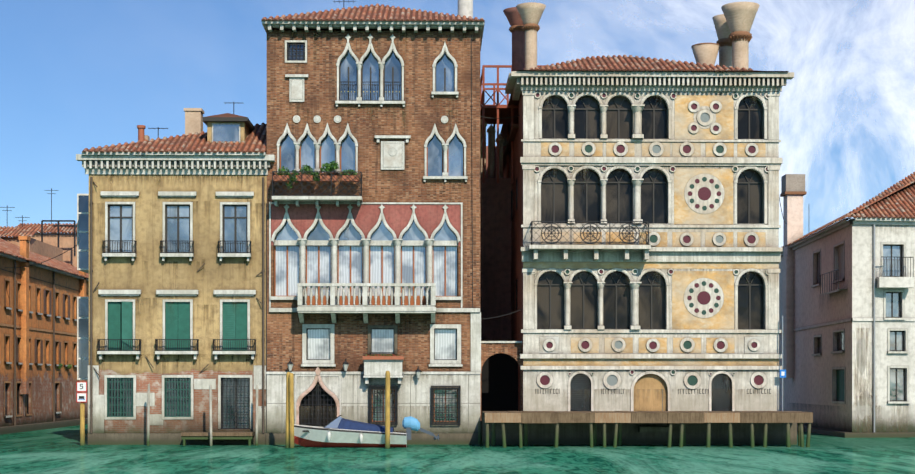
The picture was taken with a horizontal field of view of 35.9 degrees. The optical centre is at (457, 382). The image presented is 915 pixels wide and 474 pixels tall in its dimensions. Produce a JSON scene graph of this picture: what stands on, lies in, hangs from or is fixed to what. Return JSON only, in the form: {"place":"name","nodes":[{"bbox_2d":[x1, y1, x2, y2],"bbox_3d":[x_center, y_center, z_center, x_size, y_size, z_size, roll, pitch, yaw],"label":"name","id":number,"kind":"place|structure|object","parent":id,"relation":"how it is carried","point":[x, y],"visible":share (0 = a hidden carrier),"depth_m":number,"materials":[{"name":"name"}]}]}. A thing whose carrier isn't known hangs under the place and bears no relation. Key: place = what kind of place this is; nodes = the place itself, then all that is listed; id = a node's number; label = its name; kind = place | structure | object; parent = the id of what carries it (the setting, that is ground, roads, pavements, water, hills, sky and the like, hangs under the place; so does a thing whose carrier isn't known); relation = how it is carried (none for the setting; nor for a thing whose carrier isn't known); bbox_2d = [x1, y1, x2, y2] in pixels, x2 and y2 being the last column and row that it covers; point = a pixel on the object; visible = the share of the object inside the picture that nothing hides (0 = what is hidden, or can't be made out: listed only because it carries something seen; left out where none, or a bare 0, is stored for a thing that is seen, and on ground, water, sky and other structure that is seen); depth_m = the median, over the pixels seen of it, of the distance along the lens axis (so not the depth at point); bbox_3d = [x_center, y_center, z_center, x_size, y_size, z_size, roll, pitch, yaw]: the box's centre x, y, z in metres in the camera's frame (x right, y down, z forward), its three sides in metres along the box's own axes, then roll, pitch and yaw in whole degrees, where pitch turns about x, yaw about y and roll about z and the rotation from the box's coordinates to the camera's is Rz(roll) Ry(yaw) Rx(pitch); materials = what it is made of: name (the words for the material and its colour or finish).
{"place":"outdoors","nodes":[
{"label":"outdoors","id":0,"kind":"place"},
{"bbox_2d":[0,424,914,473],"bbox_3d":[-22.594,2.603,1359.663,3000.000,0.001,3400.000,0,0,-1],"label":"canal water","id":1,"kind":"structure","parent":0,"point":[61,450],"depth_m":48.71,"materials":[{"name":"teal liquid"}]},
{"bbox_2d":[0,236,88,434],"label":"orange building","id":2,"kind":"structure","parent":1,"relation":"in","point":[38,342],"depth_m":79.70,"materials":[{"name":"paint"}]},
{"bbox_2d":[76,382,86,444],"bbox_3d":[-15.659,1.675,58.964,0.429,3.457,0.235,0,0,-1],"label":"sign post","id":3,"kind":"object","parent":1,"relation":"in","point":[81,397],"visible":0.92,"depth_m":58.89,"materials":[{"name":"yellow"}]},
{"bbox_2d":[147,384,149,445],"bbox_3d":[-12.848,1.641,58.735,0.113,3.215,0.113,1,0,-1],"label":"mooring stake","id":4,"kind":"object","parent":1,"relation":"in","point":[148,419],"visible":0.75,"depth_m":58.69,"materials":[{"name":"grey wood"}]},
{"bbox_2d":[76,102,274,445],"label":"yellow house","id":5,"kind":"structure","parent":1,"relation":"on","point":[142,222],"depth_m":59.66,"materials":[{"name":"paint"}]},
{"bbox_2d":[93,30,910,431],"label":"weathering stains","id":6,"kind":"object","parent":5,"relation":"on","point":[463,312],"visible":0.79,"depth_m":59.82,"materials":[{"name":"brown"}]},
{"bbox_2d":[209,385,211,445],"bbox_3d":[-10.188,1.793,58.382,0.113,3.426,0.113,-1,0,-1],"label":"mooring stake","id":7,"kind":"object","parent":1,"relation":"in","point":[210,399],"visible":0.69,"depth_m":58.34,"materials":[{"name":"grey wood"}]},
{"bbox_2d":[255,385,257,445],"bbox_3d":[-8.351,1.717,58.813,0.113,3.272,0.113,0,0,-1],"label":"mooring stake","id":8,"kind":"object","parent":1,"relation":"in","point":[256,439],"visible":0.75,"depth_m":58.77,"materials":[{"name":"grey wood"}]},
{"bbox_2d":[285,372,289,447],"bbox_3d":[-6.817,1.447,56.840,0.196,3.775,0.196,1,0,-1],"label":"mooring pole","id":9,"kind":"object","parent":1,"relation":"in","point":[287,443],"visible":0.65,"depth_m":56.75,"materials":[{"name":"yellow wood"}]},
{"bbox_2d":[289,373,293,447],"bbox_3d":[-6.647,1.530,56.643,0.196,3.855,0.196,0,0,-1],"label":"mooring pole","id":10,"kind":"object","parent":1,"relation":"in","point":[291,408],"visible":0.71,"depth_m":56.56,"materials":[{"name":"yellow wood"}]},
{"bbox_2d":[294,415,439,446],"bbox_3d":[-3.765,2.040,57.432,6.097,1.486,2.119,0,0,-1],"label":"motor boat","id":11,"kind":"object","parent":1,"relation":"on","point":[338,431],"visible":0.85,"depth_m":56.80,"materials":[{"name":"white plastic"}]},
{"bbox_2d":[261,0,484,444],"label":"brick palace","id":12,"kind":"structure","parent":1,"relation":"in","point":[402,249],"depth_m":59.80,"materials":[{"name":"brick"}]},
{"bbox_2d":[5,35,785,432],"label":"service cables","id":13,"kind":"object","parent":12,"relation":"attached to","point":[471,129],"visible":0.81,"depth_m":59.83,"materials":[{"name":"grey rubber"}]},
{"bbox_2d":[385,371,389,448],"bbox_3d":[-2.779,1.454,56.210,0.206,3.876,0.206,0,0,-1],"label":"mooring pole","id":14,"kind":"object","parent":1,"relation":"in","point":[387,409],"visible":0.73,"depth_m":56.12,"materials":[{"name":"yellow wood"}]},
{"bbox_2d":[480,119,521,440],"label":"wall","id":15,"kind":"structure","parent":1,"relation":"in","point":[501,359],"depth_m":68.89,"materials":[{"name":"brick"}]},
{"bbox_2d":[478,411,812,447],"bbox_3d":[7.616,2.196,58.444,13.454,2.028,3.054,0,0,-1],"label":"landing stage","id":16,"kind":"object","parent":1,"relation":"in","point":[521,429],"visible":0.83,"depth_m":58.43,"materials":[{"name":"brown wood"}]},
{"bbox_2d":[780,315,785,410],"bbox_3d":[13.750,-0.768,59.901,0.271,4.171,0.395,0,0,-1],"label":"sign pole","id":17,"kind":"object","parent":16,"relation":"on","point":[782,373],"visible":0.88,"depth_m":59.73,"materials":[{"name":"silver metal"}]},
{"bbox_2d":[500,2,793,432],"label":"palazzo","id":18,"kind":"structure","parent":1,"relation":"in","point":[621,210],"depth_m":60.02,"materials":[{"name":"white stone"}]},
{"bbox_2d":[480,65,550,183],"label":"altana roof terrace","id":19,"kind":"structure","parent":18,"relation":"on","point":[497,110],"depth_m":66.86,"materials":[{"name":"brown wood"}]},
{"bbox_2d":[0,0,914,246],"bbox_3d":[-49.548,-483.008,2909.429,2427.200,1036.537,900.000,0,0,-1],"label":"cloud","id":20,"kind":"structure","parent":0,"point":[904,27],"depth_m":3116.51,"materials":[{"name":"white"}]},
{"bbox_2d":[0,0,914,246],"label":"sky","id":21,"kind":"structure","parent":0,"point":[18,34],"materials":[{"name":"blue"}]},
{"label":"ground","id":22,"kind":"structure","parent":0,"visible":0},
{"bbox_2d":[0,188,76,273],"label":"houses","id":23,"kind":"structure","parent":22,"relation":"on","point":[51,240],"depth_m":97.40,"materials":[{"name":"paint"}]},
{"bbox_2d":[779,172,914,437],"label":"white house","id":24,"kind":"structure","parent":22,"relation":"on","point":[856,269],"depth_m":68.74,"materials":[{"name":"beige paint"}]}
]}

